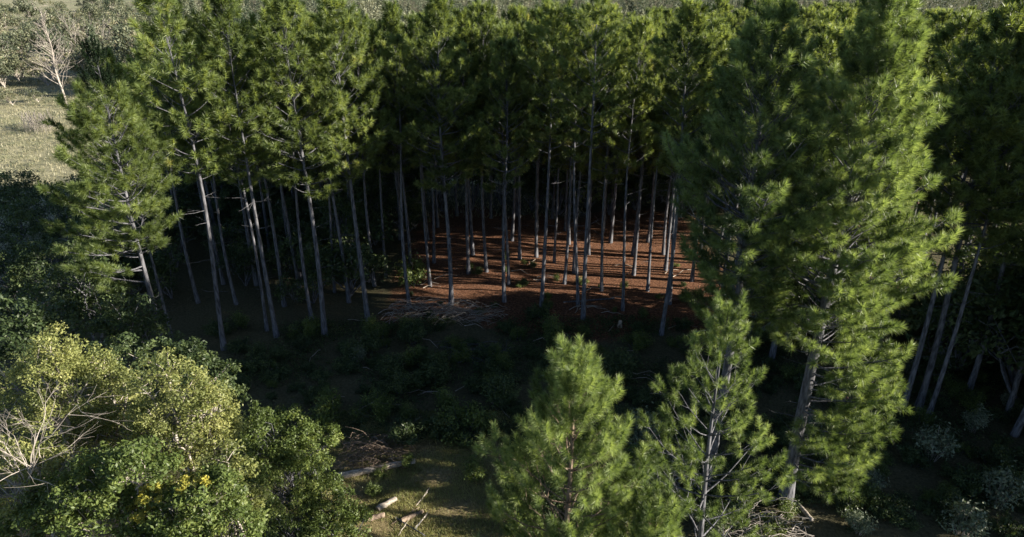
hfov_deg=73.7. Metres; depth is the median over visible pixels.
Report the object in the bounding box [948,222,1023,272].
understorey tree
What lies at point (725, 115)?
pine tree
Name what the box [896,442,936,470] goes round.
shrub
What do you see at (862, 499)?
shrub
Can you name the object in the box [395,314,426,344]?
shrub
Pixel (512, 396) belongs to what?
shrub
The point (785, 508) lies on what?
shrub
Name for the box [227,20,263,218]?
pine tree
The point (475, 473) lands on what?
shrub
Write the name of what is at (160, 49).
pine tree
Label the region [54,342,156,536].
broadleaf tree
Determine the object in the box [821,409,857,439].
shrub
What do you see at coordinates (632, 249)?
pine tree
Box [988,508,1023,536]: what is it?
shrub
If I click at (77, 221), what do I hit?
understorey tree
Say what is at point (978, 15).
pine tree
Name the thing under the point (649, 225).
pine tree
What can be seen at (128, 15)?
meadow bush
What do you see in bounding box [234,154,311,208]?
understorey tree
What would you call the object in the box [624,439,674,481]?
shrub
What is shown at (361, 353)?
shrub
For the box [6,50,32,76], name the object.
meadow bush
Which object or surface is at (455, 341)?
shrub
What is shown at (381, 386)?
shrub
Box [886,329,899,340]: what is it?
shrub
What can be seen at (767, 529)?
shrub
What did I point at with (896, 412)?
shrub
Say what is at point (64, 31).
meadow bush
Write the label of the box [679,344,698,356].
shrub
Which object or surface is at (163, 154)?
pine tree
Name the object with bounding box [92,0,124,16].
meadow bush
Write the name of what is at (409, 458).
shrub
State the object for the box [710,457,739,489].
shrub
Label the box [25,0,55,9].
meadow bush
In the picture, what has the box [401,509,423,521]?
log
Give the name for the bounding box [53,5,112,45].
bare tree
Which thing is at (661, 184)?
understorey tree
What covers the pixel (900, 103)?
pine tree
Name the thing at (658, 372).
shrub
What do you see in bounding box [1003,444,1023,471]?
shrub
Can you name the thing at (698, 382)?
shrub
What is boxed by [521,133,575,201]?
understorey tree
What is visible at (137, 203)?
understorey tree
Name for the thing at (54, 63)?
bare tree
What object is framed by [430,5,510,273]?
pine tree
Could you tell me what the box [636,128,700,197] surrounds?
understorey tree
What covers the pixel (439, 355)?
shrub
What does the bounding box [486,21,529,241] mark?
pine tree
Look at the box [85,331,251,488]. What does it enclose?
broadleaf tree
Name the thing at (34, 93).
meadow bush
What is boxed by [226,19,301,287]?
pine tree
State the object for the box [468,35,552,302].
pine tree
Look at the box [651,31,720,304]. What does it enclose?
pine tree
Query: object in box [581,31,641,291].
pine tree
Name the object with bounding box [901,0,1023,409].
pine tree
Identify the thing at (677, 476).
brush pile
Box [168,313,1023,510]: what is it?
ground cover
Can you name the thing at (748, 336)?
shrub
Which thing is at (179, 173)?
pine tree
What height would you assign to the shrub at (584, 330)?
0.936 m
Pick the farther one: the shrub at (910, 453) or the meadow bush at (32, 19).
the meadow bush at (32, 19)
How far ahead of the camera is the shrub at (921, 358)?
33.27 m
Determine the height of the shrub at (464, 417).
1.512 m
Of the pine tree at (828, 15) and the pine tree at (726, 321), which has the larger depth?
the pine tree at (828, 15)
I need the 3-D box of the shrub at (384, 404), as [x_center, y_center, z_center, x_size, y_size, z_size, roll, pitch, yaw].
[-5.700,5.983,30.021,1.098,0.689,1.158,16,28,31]
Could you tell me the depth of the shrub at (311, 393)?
30.56 m
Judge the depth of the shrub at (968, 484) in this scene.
25.02 m
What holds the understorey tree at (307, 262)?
on the ground at (188, 316)
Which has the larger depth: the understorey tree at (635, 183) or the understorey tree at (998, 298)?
the understorey tree at (635, 183)
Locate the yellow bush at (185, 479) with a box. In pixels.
[124,474,211,534]
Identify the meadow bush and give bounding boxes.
[0,3,16,13]
[0,4,8,26]
[0,8,15,28]
[0,25,18,34]
[0,26,39,61]
[0,34,19,55]
[0,36,19,52]
[0,48,18,69]
[0,49,18,57]
[0,57,18,87]
[0,88,22,104]
[2,52,27,80]
[6,15,28,28]
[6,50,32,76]
[7,0,40,24]
[16,23,41,51]
[17,52,71,85]
[19,20,41,38]
[21,87,46,101]
[24,17,40,28]
[24,21,80,59]
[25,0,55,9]
[25,24,79,79]
[29,11,70,30]
[42,6,72,17]
[43,1,68,12]
[49,17,85,55]
[52,10,75,25]
[55,22,85,52]
[55,47,88,79]
[65,76,90,88]
[74,0,101,6]
[74,3,110,23]
[74,15,108,40]
[79,21,107,39]
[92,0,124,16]
[93,35,123,61]
[95,4,134,22]
[98,9,145,28]
[100,12,117,33]
[105,37,131,60]
[107,24,138,46]
[108,18,126,28]
[111,24,141,38]
[112,27,141,59]
[141,8,161,24]
[163,0,196,10]
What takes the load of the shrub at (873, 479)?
on the ground at (188, 316)
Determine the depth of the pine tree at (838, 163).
30.76 m
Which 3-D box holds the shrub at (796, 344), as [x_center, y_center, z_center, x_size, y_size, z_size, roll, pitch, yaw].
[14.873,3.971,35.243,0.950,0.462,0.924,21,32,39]
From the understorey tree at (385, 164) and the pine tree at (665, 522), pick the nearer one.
the pine tree at (665, 522)
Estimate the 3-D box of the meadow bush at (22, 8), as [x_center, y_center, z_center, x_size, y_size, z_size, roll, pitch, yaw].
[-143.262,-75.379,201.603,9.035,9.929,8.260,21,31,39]
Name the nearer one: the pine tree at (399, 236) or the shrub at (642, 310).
the shrub at (642, 310)
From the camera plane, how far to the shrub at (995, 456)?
26.62 m
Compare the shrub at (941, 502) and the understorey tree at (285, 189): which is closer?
the shrub at (941, 502)
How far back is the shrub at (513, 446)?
27.16 m
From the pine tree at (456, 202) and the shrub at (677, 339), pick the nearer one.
the shrub at (677, 339)
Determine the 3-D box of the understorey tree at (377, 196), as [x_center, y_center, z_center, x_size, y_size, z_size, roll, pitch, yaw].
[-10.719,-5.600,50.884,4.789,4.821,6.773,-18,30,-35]
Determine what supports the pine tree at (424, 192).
on the ground at (188, 316)
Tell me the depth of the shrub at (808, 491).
24.97 m
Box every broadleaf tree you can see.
[0,168,66,235]
[0,179,94,262]
[0,232,87,309]
[0,292,92,445]
[0,320,113,536]
[0,433,185,536]
[0,434,72,536]
[8,239,148,362]
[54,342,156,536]
[74,289,184,395]
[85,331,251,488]
[107,346,249,536]
[126,461,270,536]
[197,430,270,536]
[210,399,372,536]
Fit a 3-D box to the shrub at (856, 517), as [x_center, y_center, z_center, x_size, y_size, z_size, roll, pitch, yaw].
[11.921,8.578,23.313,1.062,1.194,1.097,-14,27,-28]
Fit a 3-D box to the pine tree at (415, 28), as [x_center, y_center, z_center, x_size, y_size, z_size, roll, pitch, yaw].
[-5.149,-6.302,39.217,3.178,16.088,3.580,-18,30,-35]
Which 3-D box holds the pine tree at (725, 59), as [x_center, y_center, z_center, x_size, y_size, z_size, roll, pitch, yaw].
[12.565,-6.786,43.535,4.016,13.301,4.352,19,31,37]
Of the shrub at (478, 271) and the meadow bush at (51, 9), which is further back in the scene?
the meadow bush at (51, 9)
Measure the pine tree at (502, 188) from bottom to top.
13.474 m
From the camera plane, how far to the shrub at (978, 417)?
28.39 m
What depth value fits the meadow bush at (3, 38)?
124.36 m
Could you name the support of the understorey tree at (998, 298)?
on the ground at (188, 316)
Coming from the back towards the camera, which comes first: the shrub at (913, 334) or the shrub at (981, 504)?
the shrub at (913, 334)
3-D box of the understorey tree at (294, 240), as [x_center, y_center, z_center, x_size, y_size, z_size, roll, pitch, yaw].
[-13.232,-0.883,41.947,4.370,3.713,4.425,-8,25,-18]
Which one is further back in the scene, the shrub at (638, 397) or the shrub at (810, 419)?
the shrub at (638, 397)
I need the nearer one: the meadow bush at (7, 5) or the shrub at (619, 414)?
the shrub at (619, 414)
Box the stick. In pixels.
[396,517,424,535]
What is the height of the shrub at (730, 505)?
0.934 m
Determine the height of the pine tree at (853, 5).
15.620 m
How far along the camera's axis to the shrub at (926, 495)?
25.06 m
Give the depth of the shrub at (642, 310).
37.92 m
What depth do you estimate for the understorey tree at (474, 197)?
53.10 m
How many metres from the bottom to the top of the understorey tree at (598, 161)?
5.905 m
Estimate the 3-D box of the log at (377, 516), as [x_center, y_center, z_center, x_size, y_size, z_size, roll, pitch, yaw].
[-4.886,8.883,24.384,0.696,0.207,0.217,-8,25,-18]
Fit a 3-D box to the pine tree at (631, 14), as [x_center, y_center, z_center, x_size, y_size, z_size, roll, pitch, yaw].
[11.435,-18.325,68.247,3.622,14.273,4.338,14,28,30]
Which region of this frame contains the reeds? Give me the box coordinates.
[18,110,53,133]
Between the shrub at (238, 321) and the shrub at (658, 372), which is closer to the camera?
the shrub at (658, 372)
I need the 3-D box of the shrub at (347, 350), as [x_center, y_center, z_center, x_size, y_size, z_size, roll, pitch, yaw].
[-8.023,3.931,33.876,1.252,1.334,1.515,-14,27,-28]
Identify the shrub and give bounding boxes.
[200,316,239,336]
[208,363,241,383]
[222,335,249,353]
[224,392,242,403]
[229,308,249,328]
[231,359,245,370]
[232,371,252,390]
[237,351,272,373]
[261,363,291,382]
[265,390,277,399]
[286,313,327,339]
[286,379,306,392]
[298,386,321,405]
[307,386,341,426]
[316,393,344,410]
[340,335,363,357]
[348,340,365,361]
[349,387,397,423]
[355,326,382,353]
[360,313,381,332]
[362,479,383,497]
[365,379,391,398]
[368,320,390,340]
[368,396,394,413]
[374,462,392,477]
[375,348,405,377]
[385,366,415,395]
[385,414,433,447]
[394,244,430,286]
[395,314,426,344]
[396,313,419,334]
[401,344,424,370]
[401,366,429,391]
[401,452,413,468]
[406,343,431,365]
[417,354,453,386]
[422,309,435,319]
[422,346,450,370]
[423,412,460,442]
[431,396,505,446]
[432,383,458,412]
[439,333,464,350]
[445,347,474,363]
[451,420,480,447]
[460,453,488,483]
[466,401,488,415]
[470,266,483,274]
[473,307,484,314]
[476,369,520,409]
[478,370,507,389]
[486,342,515,359]
[487,363,520,383]
[487,377,521,404]
[490,301,499,308]
[495,352,514,372]
[498,320,518,333]
[498,429,514,441]
[498,440,528,460]
[500,474,534,500]
[501,397,526,415]
[506,495,541,536]
[508,324,527,340]
[515,277,528,285]
[515,421,542,440]
[522,302,550,320]
[523,460,547,477]
[527,260,536,267]
[533,467,576,513]
[534,351,566,375]
[537,459,577,480]
[540,309,563,333]
[543,299,553,309]
[543,317,568,348]
[544,292,552,299]
[546,498,580,525]
[552,272,559,280]
[565,429,590,443]
[570,496,600,534]
[574,275,588,284]
[576,323,591,336]
[577,431,598,452]
[582,338,605,355]
[583,453,612,473]
[595,344,638,381]
[602,404,634,440]
[603,382,629,404]
[609,346,644,368]
[610,369,633,385]
[618,329,655,352]
[622,384,653,405]
[623,437,654,461]
[624,400,661,446]
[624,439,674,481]
[638,307,648,316]
[642,460,674,480]
[650,370,665,379]
[655,400,687,418]
[663,376,673,387]
[665,334,684,347]
[668,385,689,396]
[670,424,689,449]
[677,493,694,516]
[678,457,703,478]
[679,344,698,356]
[685,371,701,387]
[689,402,711,424]
[689,423,707,445]
[695,494,735,536]
[700,449,731,465]
[701,363,721,391]
[702,358,714,368]
[707,484,724,502]
[710,347,748,378]
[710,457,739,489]
[712,494,754,531]
[722,410,754,431]
[725,396,747,414]
[726,425,757,447]
[726,450,752,472]
[730,376,762,399]
[730,485,749,503]
[735,333,759,352]
[742,407,772,434]
[742,464,771,482]
[744,511,790,536]
[747,331,766,346]
[751,458,776,476]
[757,491,778,507]
[758,471,800,504]
[759,332,772,342]
[760,356,777,371]
[762,443,779,454]
[772,426,791,449]
[777,450,807,478]
[777,494,798,521]
[778,362,805,382]
[791,341,805,349]
[793,374,819,394]
[796,481,822,499]
[804,402,824,438]
[806,438,827,459]
[814,390,838,408]
[815,369,836,387]
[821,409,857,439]
[829,494,858,517]
[835,478,887,511]
[843,513,867,532]
[844,412,891,447]
[844,508,878,536]
[850,321,882,347]
[856,348,879,367]
[863,467,890,491]
[865,445,895,465]
[868,489,915,528]
[872,333,902,350]
[875,459,889,479]
[879,404,904,416]
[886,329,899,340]
[891,490,917,509]
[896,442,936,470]
[899,328,919,339]
[899,351,920,373]
[899,513,923,532]
[900,347,926,365]
[907,404,940,426]
[912,416,962,461]
[915,485,938,501]
[930,494,977,529]
[931,370,969,391]
[935,484,971,510]
[936,479,957,495]
[936,495,994,536]
[937,461,974,481]
[943,432,963,443]
[950,465,1000,497]
[953,489,989,512]
[953,503,996,528]
[955,441,975,459]
[957,391,1001,414]
[960,403,992,432]
[964,461,996,483]
[970,439,1015,467]
[979,460,1023,511]
[988,463,1023,501]
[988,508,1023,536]
[996,462,1018,475]
[1000,391,1009,405]
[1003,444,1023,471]
[1014,495,1023,512]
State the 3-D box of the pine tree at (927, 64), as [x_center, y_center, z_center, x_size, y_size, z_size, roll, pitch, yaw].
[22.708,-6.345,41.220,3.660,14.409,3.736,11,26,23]
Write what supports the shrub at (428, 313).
on the ground at (188, 316)
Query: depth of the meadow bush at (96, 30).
153.49 m
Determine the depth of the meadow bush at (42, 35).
114.50 m
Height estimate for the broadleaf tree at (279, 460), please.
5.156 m
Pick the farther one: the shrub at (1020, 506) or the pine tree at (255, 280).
the pine tree at (255, 280)
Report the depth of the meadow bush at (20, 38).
132.93 m
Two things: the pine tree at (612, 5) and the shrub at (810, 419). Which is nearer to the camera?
the shrub at (810, 419)
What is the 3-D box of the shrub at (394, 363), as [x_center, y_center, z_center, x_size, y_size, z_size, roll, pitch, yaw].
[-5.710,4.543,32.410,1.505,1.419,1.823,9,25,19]
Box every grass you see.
[0,78,585,218]
[266,408,603,536]
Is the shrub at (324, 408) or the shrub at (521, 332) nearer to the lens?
the shrub at (324, 408)
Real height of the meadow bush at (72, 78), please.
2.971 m
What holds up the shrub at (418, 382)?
on the ground at (188, 316)
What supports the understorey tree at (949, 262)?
on the ground at (188, 316)
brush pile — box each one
[331,426,418,476]
[383,295,482,323]
[445,300,507,324]
[610,440,709,493]
[707,497,812,536]
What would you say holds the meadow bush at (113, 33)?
on the ground at (188, 316)
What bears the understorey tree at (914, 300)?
on the ground at (188, 316)
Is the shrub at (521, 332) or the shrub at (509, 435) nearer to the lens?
the shrub at (509, 435)
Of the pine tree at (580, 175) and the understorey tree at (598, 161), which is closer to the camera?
the pine tree at (580, 175)
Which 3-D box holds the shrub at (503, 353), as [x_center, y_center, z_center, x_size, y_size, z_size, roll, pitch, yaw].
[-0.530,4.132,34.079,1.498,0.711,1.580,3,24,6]
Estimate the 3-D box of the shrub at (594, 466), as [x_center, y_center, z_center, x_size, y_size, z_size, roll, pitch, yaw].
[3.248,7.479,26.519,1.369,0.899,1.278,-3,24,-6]
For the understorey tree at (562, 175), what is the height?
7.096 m
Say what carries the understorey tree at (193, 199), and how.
on the ground at (188, 316)
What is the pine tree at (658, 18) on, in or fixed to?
on the ground at (188, 316)
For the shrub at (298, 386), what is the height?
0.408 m
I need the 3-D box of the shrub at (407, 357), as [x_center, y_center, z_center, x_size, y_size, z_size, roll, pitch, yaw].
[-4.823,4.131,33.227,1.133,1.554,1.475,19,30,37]
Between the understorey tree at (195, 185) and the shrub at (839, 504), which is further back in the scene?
the understorey tree at (195, 185)
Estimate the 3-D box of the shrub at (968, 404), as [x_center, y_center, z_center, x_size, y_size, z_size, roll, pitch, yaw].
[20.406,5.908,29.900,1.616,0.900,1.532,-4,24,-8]
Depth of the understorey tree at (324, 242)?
43.44 m
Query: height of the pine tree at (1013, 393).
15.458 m
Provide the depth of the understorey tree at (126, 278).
39.13 m
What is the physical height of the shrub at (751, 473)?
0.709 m
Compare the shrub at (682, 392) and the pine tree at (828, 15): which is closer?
the shrub at (682, 392)
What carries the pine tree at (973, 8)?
on the ground at (188, 316)
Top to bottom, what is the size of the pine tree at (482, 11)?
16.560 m
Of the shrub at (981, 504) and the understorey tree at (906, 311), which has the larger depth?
the understorey tree at (906, 311)
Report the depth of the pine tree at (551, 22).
33.40 m
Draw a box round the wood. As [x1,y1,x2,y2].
[85,0,1003,79]
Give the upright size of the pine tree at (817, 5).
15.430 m
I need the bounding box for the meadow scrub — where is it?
[0,73,114,172]
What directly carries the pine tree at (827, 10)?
on the ground at (188, 316)
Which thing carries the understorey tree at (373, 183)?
on the ground at (188, 316)
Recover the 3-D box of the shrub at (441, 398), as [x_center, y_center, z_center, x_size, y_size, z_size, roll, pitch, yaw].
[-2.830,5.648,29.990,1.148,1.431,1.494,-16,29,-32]
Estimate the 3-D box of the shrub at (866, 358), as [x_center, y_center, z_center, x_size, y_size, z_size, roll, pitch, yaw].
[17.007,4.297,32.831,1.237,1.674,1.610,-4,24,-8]
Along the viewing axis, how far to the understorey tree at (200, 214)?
48.31 m
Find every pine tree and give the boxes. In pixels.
[33,34,189,368]
[85,48,173,341]
[110,38,200,303]
[121,0,241,350]
[123,38,187,252]
[123,72,181,243]
[146,35,191,231]
[147,20,216,265]
[155,46,225,284]
[167,54,238,304]
[169,32,218,247]
[177,17,271,331]
[185,0,289,337]
[188,29,222,189]
[188,127,220,218]
[191,35,258,285]
[220,49,304,306]
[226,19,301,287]
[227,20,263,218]
[227,47,270,251]
[240,0,351,336]
[240,14,331,320]
[253,74,293,269]
[254,37,294,201]
[272,10,366,302]
[281,70,349,248]
[289,0,400,321]
[293,10,319,196]
[300,65,344,292]
[319,23,355,241]
[329,7,389,286]
[345,22,396,277]
[345,32,362,224]
[351,30,443,306]
[358,0,428,274]
[362,18,389,217]
[370,31,407,239]
[370,60,407,253]
[382,0,485,306]
[389,11,444,286]
[393,10,448,263]
[418,40,454,227]
[418,61,435,240]
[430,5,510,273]
[436,31,492,255]
[439,34,458,215]
[444,15,488,241]
[446,0,512,272]
[468,20,533,284]
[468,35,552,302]
[471,332,669,536]
[481,18,496,218]
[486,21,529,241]
[493,111,512,230]
[499,2,547,259]
[509,6,561,257]
[511,0,588,306]
[511,18,525,216]
[527,19,551,230]
[534,29,560,262]
[536,16,600,284]
[540,7,607,306]
[544,111,581,244]
[550,0,644,319]
[550,157,556,218]
[553,23,617,273]
[560,57,568,230]
[580,37,608,254]
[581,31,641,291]
[597,478,692,536]
[600,13,664,310]
[601,10,677,275]
[602,116,619,231]
[603,18,617,34]
[605,1,622,21]
[605,24,626,218]
[608,21,648,242]
[615,19,633,166]
[615,287,795,536]
[621,28,674,255]
[625,11,640,20]
[633,0,732,335]
[636,4,667,194]
[639,19,694,291]
[640,28,708,270]
[640,36,671,242]
[649,7,676,197]
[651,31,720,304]
[660,0,864,488]
[660,27,697,254]
[684,15,738,281]
[687,36,766,273]
[687,56,728,248]
[701,119,748,252]
[702,10,809,352]
[704,28,737,226]
[706,11,719,21]
[708,0,738,19]
[708,21,737,202]
[721,23,747,235]
[722,12,737,27]
[732,6,749,25]
[735,7,779,212]
[740,0,755,24]
[740,0,966,506]
[744,28,816,300]
[761,22,872,360]
[774,4,826,210]
[784,36,890,342]
[802,6,854,113]
[804,1,827,30]
[806,27,877,294]
[811,9,838,36]
[812,0,854,29]
[823,0,838,12]
[834,6,857,27]
[850,0,868,14]
[877,8,1010,351]
[882,41,935,218]
[890,0,1023,410]
[891,43,975,219]
[900,7,961,202]
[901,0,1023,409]
[902,20,962,205]
[921,7,940,57]
[925,67,984,253]
[926,37,1023,413]
[934,11,1001,226]
[939,32,1014,346]
[952,4,980,20]
[952,8,976,19]
[963,116,1023,393]
[1004,165,1023,414]
[1010,407,1023,437]
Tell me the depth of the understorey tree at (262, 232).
46.70 m
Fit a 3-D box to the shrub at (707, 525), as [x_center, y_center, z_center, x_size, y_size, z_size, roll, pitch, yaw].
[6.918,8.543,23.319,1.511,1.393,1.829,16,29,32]
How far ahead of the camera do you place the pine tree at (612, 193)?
52.20 m
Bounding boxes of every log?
[337,458,414,478]
[367,512,384,521]
[375,496,396,510]
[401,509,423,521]
[794,499,813,521]
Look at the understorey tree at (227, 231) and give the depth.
42.77 m
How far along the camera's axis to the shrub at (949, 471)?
26.17 m
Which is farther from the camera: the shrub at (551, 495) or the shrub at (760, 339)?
the shrub at (760, 339)
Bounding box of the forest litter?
[372,218,765,345]
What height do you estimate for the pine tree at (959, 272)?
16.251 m
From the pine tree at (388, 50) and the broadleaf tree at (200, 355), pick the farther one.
the pine tree at (388, 50)
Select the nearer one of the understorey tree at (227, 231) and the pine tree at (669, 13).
the understorey tree at (227, 231)
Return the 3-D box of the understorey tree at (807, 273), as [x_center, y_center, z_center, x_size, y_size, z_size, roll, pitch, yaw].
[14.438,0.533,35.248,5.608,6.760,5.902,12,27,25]
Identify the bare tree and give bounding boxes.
[0,379,125,536]
[23,9,82,101]
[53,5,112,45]
[77,29,111,45]
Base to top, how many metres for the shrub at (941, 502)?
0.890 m
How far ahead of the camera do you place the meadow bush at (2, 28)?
152.81 m
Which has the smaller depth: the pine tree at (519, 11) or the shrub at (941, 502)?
the shrub at (941, 502)
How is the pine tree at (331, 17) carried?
on the ground at (188, 316)
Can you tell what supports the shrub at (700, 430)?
on the ground at (188, 316)
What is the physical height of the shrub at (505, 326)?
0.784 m
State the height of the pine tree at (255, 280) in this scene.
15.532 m
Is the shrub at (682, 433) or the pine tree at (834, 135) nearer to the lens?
the shrub at (682, 433)
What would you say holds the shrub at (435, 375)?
on the ground at (188, 316)
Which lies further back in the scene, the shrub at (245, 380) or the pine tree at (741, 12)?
the pine tree at (741, 12)
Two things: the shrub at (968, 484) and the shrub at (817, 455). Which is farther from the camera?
the shrub at (817, 455)
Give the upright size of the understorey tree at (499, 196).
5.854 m
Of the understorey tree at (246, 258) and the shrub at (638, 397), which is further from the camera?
the understorey tree at (246, 258)
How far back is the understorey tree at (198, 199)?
48.43 m
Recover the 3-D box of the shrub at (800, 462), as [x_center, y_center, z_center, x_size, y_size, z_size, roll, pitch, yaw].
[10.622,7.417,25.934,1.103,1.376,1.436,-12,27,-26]
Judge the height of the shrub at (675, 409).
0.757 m
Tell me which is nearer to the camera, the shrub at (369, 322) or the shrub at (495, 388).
the shrub at (495, 388)
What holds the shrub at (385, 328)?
on the ground at (188, 316)
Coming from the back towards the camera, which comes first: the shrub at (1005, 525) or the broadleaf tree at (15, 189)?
the broadleaf tree at (15, 189)
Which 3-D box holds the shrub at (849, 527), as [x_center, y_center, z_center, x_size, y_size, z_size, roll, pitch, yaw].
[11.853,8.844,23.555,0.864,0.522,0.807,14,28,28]
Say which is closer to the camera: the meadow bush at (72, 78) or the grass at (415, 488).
the grass at (415, 488)
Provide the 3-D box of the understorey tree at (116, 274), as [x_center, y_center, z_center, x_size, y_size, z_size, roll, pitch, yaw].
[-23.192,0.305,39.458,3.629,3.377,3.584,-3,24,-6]
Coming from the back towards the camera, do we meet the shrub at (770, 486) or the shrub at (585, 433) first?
the shrub at (585, 433)
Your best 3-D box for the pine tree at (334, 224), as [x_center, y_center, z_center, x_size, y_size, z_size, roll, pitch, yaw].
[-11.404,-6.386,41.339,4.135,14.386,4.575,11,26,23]
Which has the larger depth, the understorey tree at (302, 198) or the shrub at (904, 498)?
the understorey tree at (302, 198)
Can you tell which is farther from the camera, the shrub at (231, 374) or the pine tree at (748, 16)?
the pine tree at (748, 16)
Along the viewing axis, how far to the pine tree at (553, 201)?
52.53 m
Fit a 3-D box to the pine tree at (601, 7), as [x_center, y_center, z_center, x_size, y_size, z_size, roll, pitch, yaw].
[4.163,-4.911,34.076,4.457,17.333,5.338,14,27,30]
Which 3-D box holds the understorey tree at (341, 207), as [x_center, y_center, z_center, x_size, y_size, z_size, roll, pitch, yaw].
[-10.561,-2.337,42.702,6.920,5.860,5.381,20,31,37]
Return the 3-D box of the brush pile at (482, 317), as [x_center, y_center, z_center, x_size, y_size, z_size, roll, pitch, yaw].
[-1.952,2.332,38.108,3.744,0.690,2.658,0,24,0]
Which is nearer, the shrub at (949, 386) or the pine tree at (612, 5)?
the shrub at (949, 386)
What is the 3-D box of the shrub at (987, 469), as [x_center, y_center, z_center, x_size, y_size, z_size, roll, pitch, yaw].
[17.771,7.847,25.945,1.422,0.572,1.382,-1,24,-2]
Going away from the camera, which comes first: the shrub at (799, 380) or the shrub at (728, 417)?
the shrub at (728, 417)
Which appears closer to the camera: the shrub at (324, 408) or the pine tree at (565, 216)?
the shrub at (324, 408)
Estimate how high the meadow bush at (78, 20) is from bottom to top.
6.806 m
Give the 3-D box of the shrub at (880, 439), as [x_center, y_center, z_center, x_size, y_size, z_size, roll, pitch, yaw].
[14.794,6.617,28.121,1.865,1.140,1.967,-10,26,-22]
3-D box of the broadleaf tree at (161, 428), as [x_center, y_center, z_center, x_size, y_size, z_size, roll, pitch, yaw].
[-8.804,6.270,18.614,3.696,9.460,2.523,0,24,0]
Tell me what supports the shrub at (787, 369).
on the ground at (188, 316)
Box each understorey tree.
[40,205,116,279]
[62,152,131,203]
[76,254,152,297]
[90,227,154,296]
[98,141,171,211]
[98,235,180,290]
[110,183,195,253]
[111,180,192,236]
[120,242,189,298]
[132,203,205,267]
[140,153,234,208]
[159,170,212,233]
[187,195,228,226]
[188,207,217,230]
[196,187,255,235]
[198,218,245,268]
[207,171,246,196]
[207,180,249,221]
[215,157,280,209]
[215,237,275,285]
[220,178,293,239]
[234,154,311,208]
[240,199,268,227]
[250,218,275,247]
[259,192,321,234]
[264,218,329,277]
[270,238,341,303]
[274,162,345,205]
[281,219,338,253]
[291,187,355,234]
[302,220,396,295]
[310,197,351,226]
[316,185,399,274]
[325,154,399,216]
[339,166,399,209]
[354,132,410,202]
[388,145,433,197]
[411,141,473,210]
[437,145,512,210]
[471,149,533,204]
[509,146,577,199]
[512,141,617,214]
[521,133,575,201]
[551,144,633,207]
[578,154,636,214]
[603,135,670,198]
[609,165,665,209]
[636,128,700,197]
[643,166,703,216]
[669,171,725,209]
[711,240,831,335]
[743,227,855,318]
[817,211,929,334]
[862,237,945,338]
[889,258,1023,372]
[902,263,992,323]
[937,238,1023,385]
[944,275,1023,399]
[946,250,1022,356]
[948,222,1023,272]
[994,318,1023,354]
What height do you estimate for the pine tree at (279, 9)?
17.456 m
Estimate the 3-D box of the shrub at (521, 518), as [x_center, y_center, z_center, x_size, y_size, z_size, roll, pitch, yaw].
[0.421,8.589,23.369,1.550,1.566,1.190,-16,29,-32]
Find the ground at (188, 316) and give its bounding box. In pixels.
[0,0,1023,536]
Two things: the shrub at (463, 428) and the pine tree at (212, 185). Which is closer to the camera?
the shrub at (463, 428)
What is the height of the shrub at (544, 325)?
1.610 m
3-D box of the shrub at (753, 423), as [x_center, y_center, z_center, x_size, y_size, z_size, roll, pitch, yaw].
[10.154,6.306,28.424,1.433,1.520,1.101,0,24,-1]
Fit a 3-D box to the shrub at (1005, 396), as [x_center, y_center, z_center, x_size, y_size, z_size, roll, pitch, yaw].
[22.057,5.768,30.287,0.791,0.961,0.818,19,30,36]
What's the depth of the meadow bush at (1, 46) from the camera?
129.45 m
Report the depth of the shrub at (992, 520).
23.88 m
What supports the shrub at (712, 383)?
on the ground at (188, 316)
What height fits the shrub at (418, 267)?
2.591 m
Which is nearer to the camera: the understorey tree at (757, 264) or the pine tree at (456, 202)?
the understorey tree at (757, 264)
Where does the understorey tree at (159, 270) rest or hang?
on the ground at (188, 316)
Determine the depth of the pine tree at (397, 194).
44.47 m
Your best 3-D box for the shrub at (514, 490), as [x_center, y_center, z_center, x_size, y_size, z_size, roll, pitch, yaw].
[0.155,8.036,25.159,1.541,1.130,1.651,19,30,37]
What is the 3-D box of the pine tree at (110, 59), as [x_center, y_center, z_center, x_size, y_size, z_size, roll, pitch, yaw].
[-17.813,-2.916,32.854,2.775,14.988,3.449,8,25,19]
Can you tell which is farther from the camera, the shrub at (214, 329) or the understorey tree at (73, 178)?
the understorey tree at (73, 178)
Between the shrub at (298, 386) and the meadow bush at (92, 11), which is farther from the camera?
the meadow bush at (92, 11)
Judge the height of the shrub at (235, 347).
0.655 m
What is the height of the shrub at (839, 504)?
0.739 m
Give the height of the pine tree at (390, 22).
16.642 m
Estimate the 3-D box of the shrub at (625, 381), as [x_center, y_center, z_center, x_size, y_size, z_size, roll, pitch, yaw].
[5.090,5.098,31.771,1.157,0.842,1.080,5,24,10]
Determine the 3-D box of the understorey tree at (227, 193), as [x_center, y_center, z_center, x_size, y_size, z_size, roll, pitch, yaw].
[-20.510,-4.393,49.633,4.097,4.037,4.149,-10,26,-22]
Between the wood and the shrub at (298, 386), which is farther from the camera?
the wood
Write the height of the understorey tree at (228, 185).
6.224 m
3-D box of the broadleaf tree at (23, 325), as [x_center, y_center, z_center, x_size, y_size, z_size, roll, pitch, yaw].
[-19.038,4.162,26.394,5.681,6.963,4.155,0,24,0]
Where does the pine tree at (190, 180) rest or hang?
on the ground at (188, 316)
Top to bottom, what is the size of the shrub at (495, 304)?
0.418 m
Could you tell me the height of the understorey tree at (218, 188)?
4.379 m
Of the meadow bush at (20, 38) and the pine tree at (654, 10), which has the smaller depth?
the pine tree at (654, 10)
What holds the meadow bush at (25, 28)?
on the ground at (188, 316)
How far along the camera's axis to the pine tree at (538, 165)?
48.97 m
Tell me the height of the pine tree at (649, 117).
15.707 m
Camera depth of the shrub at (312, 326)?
36.31 m
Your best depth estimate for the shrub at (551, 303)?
38.66 m
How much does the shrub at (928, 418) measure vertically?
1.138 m
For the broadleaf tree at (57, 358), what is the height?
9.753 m
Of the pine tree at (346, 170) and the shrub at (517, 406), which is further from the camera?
the pine tree at (346, 170)

